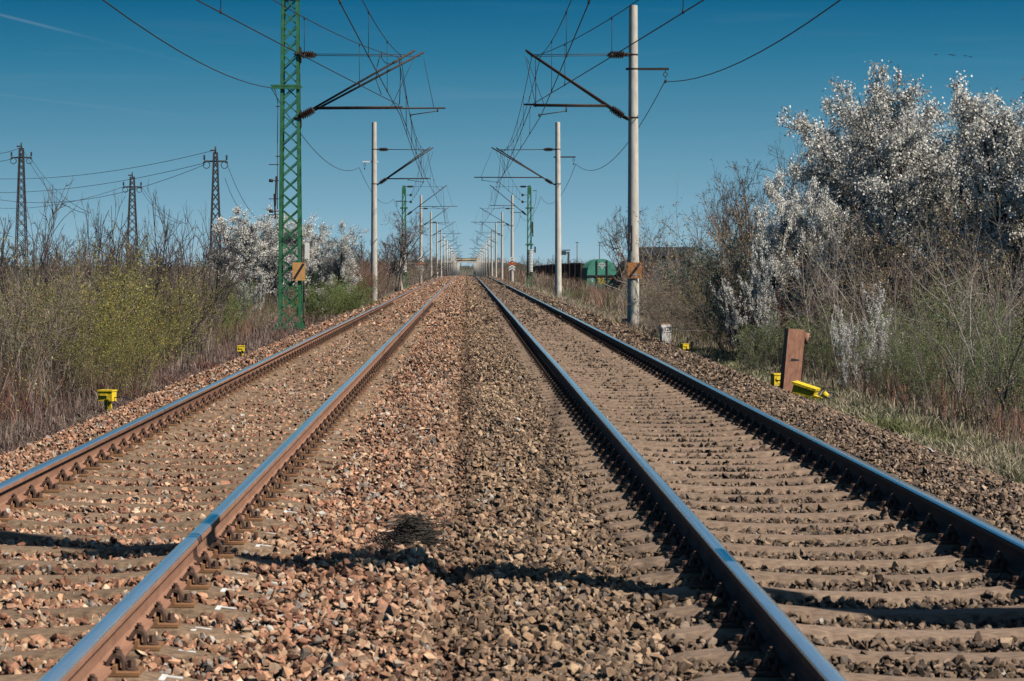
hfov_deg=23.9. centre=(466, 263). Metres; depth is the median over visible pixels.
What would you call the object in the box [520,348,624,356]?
sleeper
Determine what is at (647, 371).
sleeper
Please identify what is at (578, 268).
freight wagon
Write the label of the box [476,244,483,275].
overhead line mast
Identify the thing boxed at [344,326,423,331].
sleeper
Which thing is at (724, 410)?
sleeper
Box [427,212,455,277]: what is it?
overhead line mast
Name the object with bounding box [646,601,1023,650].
sleeper
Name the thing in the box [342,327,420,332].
sleeper
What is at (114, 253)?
bare shrub
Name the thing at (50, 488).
sleeper
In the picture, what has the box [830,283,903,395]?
blossom bush
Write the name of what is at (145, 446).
sleeper
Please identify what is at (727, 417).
sleeper
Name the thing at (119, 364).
olive shrub
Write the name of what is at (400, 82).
jumper cable
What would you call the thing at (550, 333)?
sleeper
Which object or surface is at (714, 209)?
bare tree
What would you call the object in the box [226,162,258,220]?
power line wire
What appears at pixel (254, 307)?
willow shrub
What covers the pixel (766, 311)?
blossom bush
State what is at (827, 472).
sleeper
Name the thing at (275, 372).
sleeper
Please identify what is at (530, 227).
tensioning mast
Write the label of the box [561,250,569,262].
yard signal
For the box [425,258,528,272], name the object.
road bridge
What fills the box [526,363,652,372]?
sleeper
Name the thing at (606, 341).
sleeper
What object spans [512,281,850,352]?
grass
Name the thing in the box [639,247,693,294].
yard building
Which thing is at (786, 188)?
bare tree
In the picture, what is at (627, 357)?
sleeper
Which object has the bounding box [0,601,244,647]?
sleeper
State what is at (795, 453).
sleeper
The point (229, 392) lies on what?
sleeper
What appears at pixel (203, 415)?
sleeper
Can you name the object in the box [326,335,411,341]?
sleeper
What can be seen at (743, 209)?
bare tree
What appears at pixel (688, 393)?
sleeper
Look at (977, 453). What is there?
grass
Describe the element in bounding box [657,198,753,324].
bare tree
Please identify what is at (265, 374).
sleeper
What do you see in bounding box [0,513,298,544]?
sleeper
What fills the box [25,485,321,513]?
sleeper
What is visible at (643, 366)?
sleeper
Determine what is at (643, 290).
twiggy shrub
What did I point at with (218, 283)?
twiggy shrub
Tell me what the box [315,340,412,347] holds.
sleeper
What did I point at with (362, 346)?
sleeper
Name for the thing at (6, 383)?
undergrowth
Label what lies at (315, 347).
sleeper
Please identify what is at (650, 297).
pale stemmed sapling
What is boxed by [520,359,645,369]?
sleeper
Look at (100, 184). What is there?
power line wire
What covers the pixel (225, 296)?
bare shrub
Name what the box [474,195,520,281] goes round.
overhead line mast
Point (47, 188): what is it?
power line wire
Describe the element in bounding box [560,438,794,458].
sleeper
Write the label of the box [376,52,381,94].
jumper cable
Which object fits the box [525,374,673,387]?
sleeper
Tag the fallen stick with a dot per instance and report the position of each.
(483, 588)
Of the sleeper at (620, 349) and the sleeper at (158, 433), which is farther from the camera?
the sleeper at (620, 349)
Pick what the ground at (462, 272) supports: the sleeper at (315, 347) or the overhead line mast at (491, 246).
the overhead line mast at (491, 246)
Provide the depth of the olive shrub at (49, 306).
37.60 m
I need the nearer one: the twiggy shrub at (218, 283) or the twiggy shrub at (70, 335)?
the twiggy shrub at (70, 335)
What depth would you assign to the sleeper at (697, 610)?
10.73 m
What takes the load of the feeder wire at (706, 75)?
hanging from the overhead line mast at (631, 118)
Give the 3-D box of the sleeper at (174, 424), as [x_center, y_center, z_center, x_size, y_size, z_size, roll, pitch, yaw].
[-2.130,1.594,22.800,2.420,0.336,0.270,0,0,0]
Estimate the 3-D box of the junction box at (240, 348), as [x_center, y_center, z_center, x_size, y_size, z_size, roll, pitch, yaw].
[-4.564,1.832,50.007,0.371,0.284,0.137,0,0,-6]
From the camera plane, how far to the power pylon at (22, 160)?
364.63 m
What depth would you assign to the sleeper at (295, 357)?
38.93 m
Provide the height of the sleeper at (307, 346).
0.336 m
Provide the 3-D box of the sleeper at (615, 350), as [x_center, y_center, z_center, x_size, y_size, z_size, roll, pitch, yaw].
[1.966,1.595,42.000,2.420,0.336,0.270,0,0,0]
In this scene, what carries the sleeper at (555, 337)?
on the ballast bed
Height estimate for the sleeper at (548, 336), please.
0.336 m
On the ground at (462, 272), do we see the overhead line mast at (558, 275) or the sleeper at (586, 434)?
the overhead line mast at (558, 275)
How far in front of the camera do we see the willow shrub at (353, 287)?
91.91 m
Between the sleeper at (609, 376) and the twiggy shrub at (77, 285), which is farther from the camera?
the twiggy shrub at (77, 285)
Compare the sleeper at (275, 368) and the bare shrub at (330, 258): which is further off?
the bare shrub at (330, 258)
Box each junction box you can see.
[97,389,132,411]
[237,345,252,356]
[681,344,688,349]
[770,373,780,385]
[791,381,838,400]
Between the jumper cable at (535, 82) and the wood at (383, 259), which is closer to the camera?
the jumper cable at (535, 82)
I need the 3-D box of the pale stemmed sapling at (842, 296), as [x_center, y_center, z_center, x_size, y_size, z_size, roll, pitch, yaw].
[6.965,0.465,39.925,3.388,3.437,2.104,0,0,-13]
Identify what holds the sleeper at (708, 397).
on the ballast bed
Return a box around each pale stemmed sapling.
[617,253,677,325]
[766,202,856,376]
[787,192,990,388]
[827,209,1021,399]
[889,234,1023,418]
[898,218,1023,427]
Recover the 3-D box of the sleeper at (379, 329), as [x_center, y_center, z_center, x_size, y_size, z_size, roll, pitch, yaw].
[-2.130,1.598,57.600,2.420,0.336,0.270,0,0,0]
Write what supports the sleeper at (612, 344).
on the ballast bed
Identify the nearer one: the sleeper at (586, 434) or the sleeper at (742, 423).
the sleeper at (586, 434)
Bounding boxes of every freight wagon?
[549,264,552,276]
[561,263,584,281]
[565,263,569,280]
[570,263,574,281]
[575,263,583,284]
[581,259,616,291]
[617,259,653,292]
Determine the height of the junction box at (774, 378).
0.355 m
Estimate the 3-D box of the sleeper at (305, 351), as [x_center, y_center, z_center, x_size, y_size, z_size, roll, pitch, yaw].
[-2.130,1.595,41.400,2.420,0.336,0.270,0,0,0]
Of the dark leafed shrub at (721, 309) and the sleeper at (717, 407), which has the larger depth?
the dark leafed shrub at (721, 309)
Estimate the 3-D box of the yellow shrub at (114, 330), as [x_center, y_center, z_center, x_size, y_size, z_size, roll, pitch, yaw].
[-5.099,0.950,36.802,2.037,2.240,2.482,0,0,-28]
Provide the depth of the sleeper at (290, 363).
37.13 m
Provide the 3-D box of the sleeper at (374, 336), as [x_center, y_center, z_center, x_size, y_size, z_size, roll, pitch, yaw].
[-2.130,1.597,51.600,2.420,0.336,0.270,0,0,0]
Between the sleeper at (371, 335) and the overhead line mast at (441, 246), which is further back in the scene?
the overhead line mast at (441, 246)
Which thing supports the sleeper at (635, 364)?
on the ballast bed
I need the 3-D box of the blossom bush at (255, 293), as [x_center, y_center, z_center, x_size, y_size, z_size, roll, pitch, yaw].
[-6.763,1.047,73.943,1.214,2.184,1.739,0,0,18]
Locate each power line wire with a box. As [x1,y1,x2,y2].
[0,163,202,192]
[4,164,204,202]
[6,187,121,208]
[23,150,83,212]
[26,151,209,178]
[30,157,89,212]
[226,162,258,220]
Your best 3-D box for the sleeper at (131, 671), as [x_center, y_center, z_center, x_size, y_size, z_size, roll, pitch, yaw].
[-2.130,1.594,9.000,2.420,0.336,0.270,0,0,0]
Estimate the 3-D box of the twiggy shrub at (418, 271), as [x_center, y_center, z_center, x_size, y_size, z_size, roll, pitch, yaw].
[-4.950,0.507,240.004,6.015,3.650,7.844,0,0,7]
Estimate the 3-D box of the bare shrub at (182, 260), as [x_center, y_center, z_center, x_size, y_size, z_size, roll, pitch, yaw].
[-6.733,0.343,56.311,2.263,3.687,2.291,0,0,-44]
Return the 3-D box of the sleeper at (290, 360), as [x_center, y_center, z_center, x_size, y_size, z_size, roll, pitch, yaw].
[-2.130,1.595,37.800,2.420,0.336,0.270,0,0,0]
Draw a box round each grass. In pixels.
[0,293,384,446]
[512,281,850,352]
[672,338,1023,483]
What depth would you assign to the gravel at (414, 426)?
20.23 m
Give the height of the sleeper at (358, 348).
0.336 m
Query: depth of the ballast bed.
11.06 m
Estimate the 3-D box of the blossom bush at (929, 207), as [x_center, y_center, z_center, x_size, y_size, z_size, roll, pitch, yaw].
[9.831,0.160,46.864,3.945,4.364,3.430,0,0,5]
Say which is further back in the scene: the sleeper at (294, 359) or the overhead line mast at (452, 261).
the overhead line mast at (452, 261)
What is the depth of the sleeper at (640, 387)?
30.53 m
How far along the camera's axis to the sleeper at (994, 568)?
11.94 m
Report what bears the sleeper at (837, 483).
on the ballast bed
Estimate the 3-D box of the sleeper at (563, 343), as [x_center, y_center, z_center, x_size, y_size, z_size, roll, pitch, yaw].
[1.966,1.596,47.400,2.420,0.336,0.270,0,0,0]
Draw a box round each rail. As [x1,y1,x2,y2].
[0,275,456,512]
[39,275,461,680]
[470,275,846,680]
[476,275,1023,577]
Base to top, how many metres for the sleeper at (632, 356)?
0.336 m
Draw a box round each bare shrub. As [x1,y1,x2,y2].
[0,177,73,370]
[0,226,77,324]
[3,192,108,343]
[54,198,171,327]
[68,184,180,329]
[76,222,172,322]
[117,181,249,362]
[143,201,240,351]
[153,203,251,340]
[319,224,362,287]
[658,210,716,306]
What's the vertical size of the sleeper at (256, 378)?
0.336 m
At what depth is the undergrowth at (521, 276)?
132.87 m
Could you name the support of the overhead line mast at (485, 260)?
on the ground at (462, 272)
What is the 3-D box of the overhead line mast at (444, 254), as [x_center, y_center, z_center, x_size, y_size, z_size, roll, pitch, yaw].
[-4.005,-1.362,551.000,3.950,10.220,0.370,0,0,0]
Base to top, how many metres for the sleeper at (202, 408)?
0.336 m
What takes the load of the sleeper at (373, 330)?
on the ballast bed
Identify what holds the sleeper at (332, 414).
on the ballast bed
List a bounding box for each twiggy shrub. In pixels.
[0,235,140,399]
[0,237,112,392]
[0,238,165,370]
[132,255,239,356]
[155,237,265,334]
[234,297,310,335]
[352,262,408,294]
[378,263,418,288]
[384,256,441,285]
[524,272,571,289]
[583,279,623,300]
[614,202,780,334]
[617,254,671,317]
[621,246,712,316]
[621,248,697,326]
[625,272,694,333]
[635,240,717,332]
[640,175,810,340]
[645,221,763,338]
[650,267,742,346]
[663,183,858,334]
[698,188,944,365]
[768,173,1022,377]
[781,189,1023,377]
[814,295,932,387]
[908,192,1023,390]
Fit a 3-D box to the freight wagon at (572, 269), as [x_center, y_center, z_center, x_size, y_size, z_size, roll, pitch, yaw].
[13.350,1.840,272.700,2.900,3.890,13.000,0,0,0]
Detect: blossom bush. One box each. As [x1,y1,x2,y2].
[190,202,331,312]
[236,263,272,324]
[266,221,369,314]
[709,244,800,366]
[743,159,852,370]
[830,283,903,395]
[869,160,1000,353]
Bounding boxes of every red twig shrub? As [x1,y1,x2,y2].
[327,254,394,299]
[727,282,866,370]
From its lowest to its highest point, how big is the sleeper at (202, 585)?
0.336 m
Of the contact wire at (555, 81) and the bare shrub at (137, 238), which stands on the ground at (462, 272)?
the bare shrub at (137, 238)
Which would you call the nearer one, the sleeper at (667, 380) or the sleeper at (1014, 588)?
the sleeper at (1014, 588)
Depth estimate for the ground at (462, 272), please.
130.35 m
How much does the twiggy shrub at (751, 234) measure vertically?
4.723 m
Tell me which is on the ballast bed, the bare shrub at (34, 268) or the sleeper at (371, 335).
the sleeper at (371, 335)
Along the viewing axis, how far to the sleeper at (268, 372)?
33.53 m
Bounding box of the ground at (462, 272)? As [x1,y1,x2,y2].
[0,266,1020,451]
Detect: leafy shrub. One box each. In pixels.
[530,286,611,299]
[731,303,817,371]
[768,296,866,381]
[848,315,941,400]
[855,273,965,387]
[872,299,1008,416]
[892,267,1023,403]
[942,283,1023,429]
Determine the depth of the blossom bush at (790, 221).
46.41 m
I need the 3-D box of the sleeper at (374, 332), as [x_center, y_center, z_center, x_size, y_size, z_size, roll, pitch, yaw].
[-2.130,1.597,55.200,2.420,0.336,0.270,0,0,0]
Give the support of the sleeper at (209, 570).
on the ballast bed
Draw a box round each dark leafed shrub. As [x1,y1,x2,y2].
[656,228,818,351]
[698,242,865,364]
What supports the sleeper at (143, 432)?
on the ballast bed
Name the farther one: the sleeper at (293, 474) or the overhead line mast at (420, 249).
the overhead line mast at (420, 249)
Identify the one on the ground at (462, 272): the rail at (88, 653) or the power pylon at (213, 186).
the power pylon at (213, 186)
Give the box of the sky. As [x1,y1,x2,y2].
[0,0,1023,265]
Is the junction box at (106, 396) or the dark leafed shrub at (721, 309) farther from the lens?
the dark leafed shrub at (721, 309)
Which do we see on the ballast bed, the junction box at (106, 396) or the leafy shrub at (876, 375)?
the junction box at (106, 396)
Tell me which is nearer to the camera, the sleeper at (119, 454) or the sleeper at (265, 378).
the sleeper at (119, 454)
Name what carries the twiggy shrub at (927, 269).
on the ground at (462, 272)
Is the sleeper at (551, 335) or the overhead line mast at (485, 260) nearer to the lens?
the sleeper at (551, 335)
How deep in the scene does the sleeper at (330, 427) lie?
22.16 m
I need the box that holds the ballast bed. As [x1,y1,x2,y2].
[1,275,1023,680]
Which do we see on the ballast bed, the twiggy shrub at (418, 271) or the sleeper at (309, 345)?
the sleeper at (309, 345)
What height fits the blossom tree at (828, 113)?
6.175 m
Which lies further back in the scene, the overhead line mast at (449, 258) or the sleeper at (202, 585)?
the overhead line mast at (449, 258)
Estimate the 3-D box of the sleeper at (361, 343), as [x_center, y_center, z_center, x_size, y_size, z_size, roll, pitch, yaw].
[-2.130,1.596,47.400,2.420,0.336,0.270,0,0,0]
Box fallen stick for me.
[473,577,493,599]
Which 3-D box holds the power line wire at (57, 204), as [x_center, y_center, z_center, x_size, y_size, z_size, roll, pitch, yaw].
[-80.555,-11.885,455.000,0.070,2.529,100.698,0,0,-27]
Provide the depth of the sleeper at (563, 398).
26.93 m
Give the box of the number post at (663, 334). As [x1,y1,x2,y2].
[659,322,671,343]
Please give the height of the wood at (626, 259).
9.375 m
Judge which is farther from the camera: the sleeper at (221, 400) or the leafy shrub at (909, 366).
the leafy shrub at (909, 366)
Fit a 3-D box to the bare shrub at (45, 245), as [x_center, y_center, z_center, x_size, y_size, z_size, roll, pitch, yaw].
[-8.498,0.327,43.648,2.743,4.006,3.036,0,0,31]
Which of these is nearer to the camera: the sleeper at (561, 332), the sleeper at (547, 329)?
the sleeper at (561, 332)
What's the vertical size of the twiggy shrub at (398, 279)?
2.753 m
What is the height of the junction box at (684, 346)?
0.322 m
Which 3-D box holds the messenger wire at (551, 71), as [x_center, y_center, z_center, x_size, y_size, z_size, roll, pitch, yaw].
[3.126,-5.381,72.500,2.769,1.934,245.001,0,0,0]
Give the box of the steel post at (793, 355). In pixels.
[780,328,809,391]
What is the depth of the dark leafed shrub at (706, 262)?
52.21 m
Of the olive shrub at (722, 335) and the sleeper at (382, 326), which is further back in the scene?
the sleeper at (382, 326)
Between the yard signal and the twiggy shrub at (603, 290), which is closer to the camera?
the twiggy shrub at (603, 290)
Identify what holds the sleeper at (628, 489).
on the ballast bed
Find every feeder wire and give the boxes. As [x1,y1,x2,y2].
[102,0,439,249]
[486,0,840,254]
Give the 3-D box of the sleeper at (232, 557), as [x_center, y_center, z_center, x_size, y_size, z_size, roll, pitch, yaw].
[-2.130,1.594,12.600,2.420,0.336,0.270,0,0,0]
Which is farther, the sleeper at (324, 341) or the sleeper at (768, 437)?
the sleeper at (324, 341)
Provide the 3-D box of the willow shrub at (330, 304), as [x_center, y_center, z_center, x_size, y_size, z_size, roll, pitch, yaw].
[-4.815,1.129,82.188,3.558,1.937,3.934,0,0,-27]
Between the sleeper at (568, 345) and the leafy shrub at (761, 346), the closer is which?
the leafy shrub at (761, 346)
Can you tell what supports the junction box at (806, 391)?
on the ground at (462, 272)
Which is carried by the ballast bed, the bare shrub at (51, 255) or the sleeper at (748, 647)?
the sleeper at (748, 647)
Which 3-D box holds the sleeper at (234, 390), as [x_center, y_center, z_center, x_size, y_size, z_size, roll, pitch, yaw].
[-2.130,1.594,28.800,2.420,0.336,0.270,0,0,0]
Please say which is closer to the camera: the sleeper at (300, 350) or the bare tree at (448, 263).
the sleeper at (300, 350)
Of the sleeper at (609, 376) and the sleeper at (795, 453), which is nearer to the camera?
the sleeper at (795, 453)
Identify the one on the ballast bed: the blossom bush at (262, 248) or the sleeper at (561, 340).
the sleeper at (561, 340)
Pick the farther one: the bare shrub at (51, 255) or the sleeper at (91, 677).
the bare shrub at (51, 255)
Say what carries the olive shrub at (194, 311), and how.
on the ground at (462, 272)
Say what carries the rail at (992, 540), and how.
on the ballast bed
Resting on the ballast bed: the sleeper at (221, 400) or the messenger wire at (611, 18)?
the sleeper at (221, 400)
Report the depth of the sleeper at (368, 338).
50.34 m
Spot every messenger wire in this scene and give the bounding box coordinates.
[220,0,460,255]
[339,0,422,198]
[471,0,683,258]
[500,0,589,197]
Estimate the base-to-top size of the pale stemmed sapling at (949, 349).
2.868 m
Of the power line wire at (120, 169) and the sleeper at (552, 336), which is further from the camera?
the power line wire at (120, 169)
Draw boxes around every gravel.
[0,382,1023,502]
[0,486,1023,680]
[148,322,796,395]
[298,289,645,334]
[397,275,539,292]
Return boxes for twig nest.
[350,512,465,556]
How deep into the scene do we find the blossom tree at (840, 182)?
48.95 m
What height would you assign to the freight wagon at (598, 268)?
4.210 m
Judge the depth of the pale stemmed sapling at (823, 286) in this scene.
42.40 m
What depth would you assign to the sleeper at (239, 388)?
29.33 m
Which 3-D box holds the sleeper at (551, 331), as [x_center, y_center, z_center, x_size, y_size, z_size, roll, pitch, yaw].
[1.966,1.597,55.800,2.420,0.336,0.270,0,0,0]
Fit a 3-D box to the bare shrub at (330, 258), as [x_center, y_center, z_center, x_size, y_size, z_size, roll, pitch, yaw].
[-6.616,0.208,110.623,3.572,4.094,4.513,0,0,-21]
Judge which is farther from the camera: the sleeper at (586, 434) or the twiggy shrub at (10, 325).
the twiggy shrub at (10, 325)
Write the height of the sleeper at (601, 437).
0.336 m
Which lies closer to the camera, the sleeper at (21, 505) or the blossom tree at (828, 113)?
the sleeper at (21, 505)
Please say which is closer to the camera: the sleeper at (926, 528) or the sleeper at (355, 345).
the sleeper at (926, 528)
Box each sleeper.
[0,503,302,532]
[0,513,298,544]
[0,525,293,560]
[0,537,281,573]
[0,551,273,590]
[0,566,263,605]
[0,583,257,625]
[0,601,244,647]
[0,622,231,671]
[0,646,200,680]
[1,493,312,522]
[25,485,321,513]
[37,476,324,501]
[56,469,333,494]
[70,462,335,486]
[81,455,339,478]
[87,674,97,680]
[94,449,334,471]
[106,443,346,465]
[117,438,351,459]
[129,433,350,452]
[138,428,353,448]
[148,423,358,441]
[156,419,364,438]
[162,415,361,432]
[170,411,366,427]
[180,407,368,424]
[187,404,370,419]
[193,400,370,415]
[200,397,374,412]
[206,394,376,409]
[212,391,373,405]
[216,389,376,402]
[223,386,381,399]
[228,383,382,396]
[233,381,382,393]
[237,379,384,390]
[241,376,387,389]
[246,374,392,385]
[251,372,393,384]
[255,370,395,381]
[258,368,395,380]
[262,366,393,377]
[266,364,392,374]
[269,363,400,374]
[273,361,397,371]
[276,359,399,369]
[279,358,401,367]
[282,356,402,365]
[285,355,402,364]
[288,353,405,363]
[291,352,406,361]
[293,351,403,359]
[296,349,403,358]
[299,348,408,356]
[301,347,406,355]
[304,346,407,354]
[306,345,412,353]
[308,344,408,351]
[311,342,413,350]
[313,341,409,349]
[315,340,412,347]
[317,339,410,346]
[319,338,408,345]
[321,337,414,344]
[323,337,416,344]
[324,336,416,343]
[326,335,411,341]
[328,334,412,340]
[330,333,411,339]
[331,332,414,338]
[333,331,414,337]
[334,331,413,336]
[336,330,417,336]
[337,329,416,335]
[339,328,417,334]
[340,328,423,334]
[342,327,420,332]
[343,326,413,332]
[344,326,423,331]
[346,325,419,330]
[347,324,421,329]
[348,324,419,329]
[352,322,424,327]
[353,321,425,326]
[395,281,452,305]
[479,278,533,304]
[502,326,582,332]
[503,323,576,328]
[504,325,580,330]
[504,331,592,338]
[505,322,574,327]
[505,330,589,336]
[506,326,581,331]
[506,327,583,332]
[506,329,587,335]
[507,328,586,334]
[508,321,573,326]
[508,324,577,329]
[508,328,585,333]
[508,331,590,336]
[508,335,598,341]
[509,333,595,339]
[509,334,596,340]
[509,336,600,342]
[510,332,593,338]
[511,337,603,344]
[511,339,607,346]
[513,341,611,349]
[514,337,601,343]
[514,340,609,347]
[514,342,613,350]
[515,346,619,354]
[515,349,626,358]
[516,338,605,345]
[516,344,615,351]
[517,347,621,355]
[517,355,636,365]
[518,351,629,359]
[519,352,631,361]
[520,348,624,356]
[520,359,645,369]
[521,345,617,352]
[521,353,634,362]
[521,356,640,366]
[521,361,649,371]
[522,358,642,367]
[524,366,659,377]
[525,370,666,382]
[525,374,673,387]
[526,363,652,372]
[528,364,655,374]
[529,368,662,379]
[532,376,678,388]
[533,372,670,383]
[533,381,687,393]
[535,383,691,395]
[537,379,682,390]
[541,386,696,399]
[541,389,701,402]
[541,391,707,405]
[541,394,711,408]
[542,397,717,412]
[544,404,731,419]
[546,400,723,415]
[551,411,745,427]
[554,419,758,436]
[554,423,766,442]
[555,407,736,423]
[556,415,750,432]
[557,433,784,452]
[559,428,775,446]
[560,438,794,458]
[566,443,805,465]
[571,449,816,472]
[575,455,827,478]
[577,469,855,494]
[582,462,841,486]
[585,476,870,502]
[595,493,904,521]
[597,485,886,512]
[605,503,923,534]
[610,513,939,545]
[613,525,966,559]
[618,537,991,574]
[628,551,1015,590]
[640,566,1023,607]
[640,583,1023,628]
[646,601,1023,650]
[664,622,1023,673]
[689,646,1023,680]
[789,674,798,680]
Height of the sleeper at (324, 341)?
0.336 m
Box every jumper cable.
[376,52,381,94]
[399,62,400,103]
[535,59,535,106]
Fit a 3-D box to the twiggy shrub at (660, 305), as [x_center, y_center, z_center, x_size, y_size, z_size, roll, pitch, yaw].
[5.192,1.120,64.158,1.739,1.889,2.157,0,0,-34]
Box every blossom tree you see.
[771,60,1023,350]
[787,108,950,343]
[799,122,953,306]
[820,86,1023,367]
[826,64,1023,363]
[906,70,1023,383]
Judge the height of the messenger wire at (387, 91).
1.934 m
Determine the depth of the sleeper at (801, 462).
18.53 m
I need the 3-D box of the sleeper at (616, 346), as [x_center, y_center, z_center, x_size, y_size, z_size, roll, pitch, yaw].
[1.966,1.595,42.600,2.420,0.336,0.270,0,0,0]
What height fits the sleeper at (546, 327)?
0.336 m
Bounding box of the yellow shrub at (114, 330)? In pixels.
[47,255,205,394]
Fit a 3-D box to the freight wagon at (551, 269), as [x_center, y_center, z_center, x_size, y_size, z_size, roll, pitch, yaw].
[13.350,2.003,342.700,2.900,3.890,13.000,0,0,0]
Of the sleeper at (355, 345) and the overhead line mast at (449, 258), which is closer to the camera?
the sleeper at (355, 345)
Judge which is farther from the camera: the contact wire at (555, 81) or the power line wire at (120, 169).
the power line wire at (120, 169)
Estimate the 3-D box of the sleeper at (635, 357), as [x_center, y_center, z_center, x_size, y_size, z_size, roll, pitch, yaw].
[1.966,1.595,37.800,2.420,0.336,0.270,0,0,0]
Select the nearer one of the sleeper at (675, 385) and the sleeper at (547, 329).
the sleeper at (675, 385)
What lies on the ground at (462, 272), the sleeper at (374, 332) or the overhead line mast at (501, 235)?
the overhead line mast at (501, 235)
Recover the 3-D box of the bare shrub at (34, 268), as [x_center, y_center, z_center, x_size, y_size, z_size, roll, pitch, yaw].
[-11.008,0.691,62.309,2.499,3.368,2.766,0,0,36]
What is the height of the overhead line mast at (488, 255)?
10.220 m
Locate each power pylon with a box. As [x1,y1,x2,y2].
[10,143,31,282]
[122,172,141,280]
[203,146,227,281]
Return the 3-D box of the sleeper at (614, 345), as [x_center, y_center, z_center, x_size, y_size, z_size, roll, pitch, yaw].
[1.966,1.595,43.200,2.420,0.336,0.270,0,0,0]
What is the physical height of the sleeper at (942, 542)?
0.336 m
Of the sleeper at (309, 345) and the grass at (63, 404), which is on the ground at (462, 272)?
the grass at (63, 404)
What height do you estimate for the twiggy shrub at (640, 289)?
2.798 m
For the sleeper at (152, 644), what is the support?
on the ballast bed
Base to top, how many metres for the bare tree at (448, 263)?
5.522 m
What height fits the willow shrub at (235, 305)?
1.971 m
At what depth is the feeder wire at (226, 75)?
55.60 m
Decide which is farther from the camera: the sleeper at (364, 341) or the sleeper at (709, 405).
the sleeper at (364, 341)
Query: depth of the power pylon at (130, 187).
409.75 m
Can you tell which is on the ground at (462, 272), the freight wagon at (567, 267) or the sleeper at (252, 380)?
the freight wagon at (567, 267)
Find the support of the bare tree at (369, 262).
on the ground at (462, 272)
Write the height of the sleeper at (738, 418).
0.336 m
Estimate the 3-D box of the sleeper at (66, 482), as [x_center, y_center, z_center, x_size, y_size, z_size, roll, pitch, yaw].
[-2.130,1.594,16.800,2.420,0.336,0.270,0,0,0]
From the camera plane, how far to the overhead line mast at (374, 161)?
132.49 m
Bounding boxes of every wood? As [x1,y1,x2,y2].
[0,224,433,297]
[18,259,576,277]
[331,249,614,275]
[353,253,586,275]
[538,252,713,289]
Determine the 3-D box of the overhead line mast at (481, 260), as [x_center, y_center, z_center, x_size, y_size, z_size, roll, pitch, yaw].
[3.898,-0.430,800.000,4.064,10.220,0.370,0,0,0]
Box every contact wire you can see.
[196,0,461,259]
[338,0,423,199]
[474,0,703,253]
[498,0,589,200]
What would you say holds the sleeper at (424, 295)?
on the ballast bed
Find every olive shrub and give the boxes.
[0,218,237,387]
[0,260,159,394]
[39,303,171,401]
[42,238,223,374]
[122,261,220,359]
[672,261,768,352]
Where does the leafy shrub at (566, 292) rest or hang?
on the ground at (462, 272)
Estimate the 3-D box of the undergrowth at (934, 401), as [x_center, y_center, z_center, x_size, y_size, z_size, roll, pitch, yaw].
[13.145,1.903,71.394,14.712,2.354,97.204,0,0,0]
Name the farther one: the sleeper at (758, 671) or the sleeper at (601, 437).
the sleeper at (601, 437)
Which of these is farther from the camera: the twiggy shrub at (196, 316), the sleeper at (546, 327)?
the sleeper at (546, 327)
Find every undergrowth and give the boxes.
[0,284,308,430]
[70,253,448,303]
[487,267,666,316]
[625,305,1023,445]
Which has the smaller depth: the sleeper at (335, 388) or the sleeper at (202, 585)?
the sleeper at (202, 585)
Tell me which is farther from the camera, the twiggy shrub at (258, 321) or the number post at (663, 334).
the twiggy shrub at (258, 321)
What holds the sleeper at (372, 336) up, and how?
on the ballast bed
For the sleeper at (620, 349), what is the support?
on the ballast bed
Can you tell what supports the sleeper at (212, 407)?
on the ballast bed
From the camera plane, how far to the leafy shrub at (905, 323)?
39.67 m
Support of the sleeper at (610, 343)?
on the ballast bed
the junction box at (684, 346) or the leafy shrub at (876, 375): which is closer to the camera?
the leafy shrub at (876, 375)
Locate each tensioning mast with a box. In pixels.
[396,185,456,288]
[490,185,536,287]
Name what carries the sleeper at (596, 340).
on the ballast bed
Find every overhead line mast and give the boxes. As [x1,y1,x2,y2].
[269,0,445,331]
[363,122,432,300]
[415,195,448,282]
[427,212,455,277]
[436,222,454,276]
[438,230,458,276]
[444,235,454,275]
[447,240,459,275]
[449,244,458,275]
[452,249,460,275]
[468,249,480,275]
[472,223,500,276]
[474,122,575,297]
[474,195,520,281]
[474,247,481,275]
[476,235,489,275]
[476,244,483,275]
[477,230,492,275]
[479,240,486,275]
[480,212,502,278]
[524,5,668,324]
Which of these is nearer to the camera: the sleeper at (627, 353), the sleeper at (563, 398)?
the sleeper at (563, 398)
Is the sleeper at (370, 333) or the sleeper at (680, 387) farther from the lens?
the sleeper at (370, 333)
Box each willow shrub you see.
[162,271,266,336]
[205,297,277,323]
[270,269,382,321]
[315,272,386,313]
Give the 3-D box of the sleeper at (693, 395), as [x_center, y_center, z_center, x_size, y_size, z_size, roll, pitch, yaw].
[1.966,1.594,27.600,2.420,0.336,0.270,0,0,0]
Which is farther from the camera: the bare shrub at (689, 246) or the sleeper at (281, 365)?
the bare shrub at (689, 246)
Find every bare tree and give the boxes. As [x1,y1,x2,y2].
[335,240,398,285]
[363,210,434,291]
[407,243,457,280]
[589,205,669,305]
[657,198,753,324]
[677,174,755,278]
[702,133,818,282]
[704,158,800,309]
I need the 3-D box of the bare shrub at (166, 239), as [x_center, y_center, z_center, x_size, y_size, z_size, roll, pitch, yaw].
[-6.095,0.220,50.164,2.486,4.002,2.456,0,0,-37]

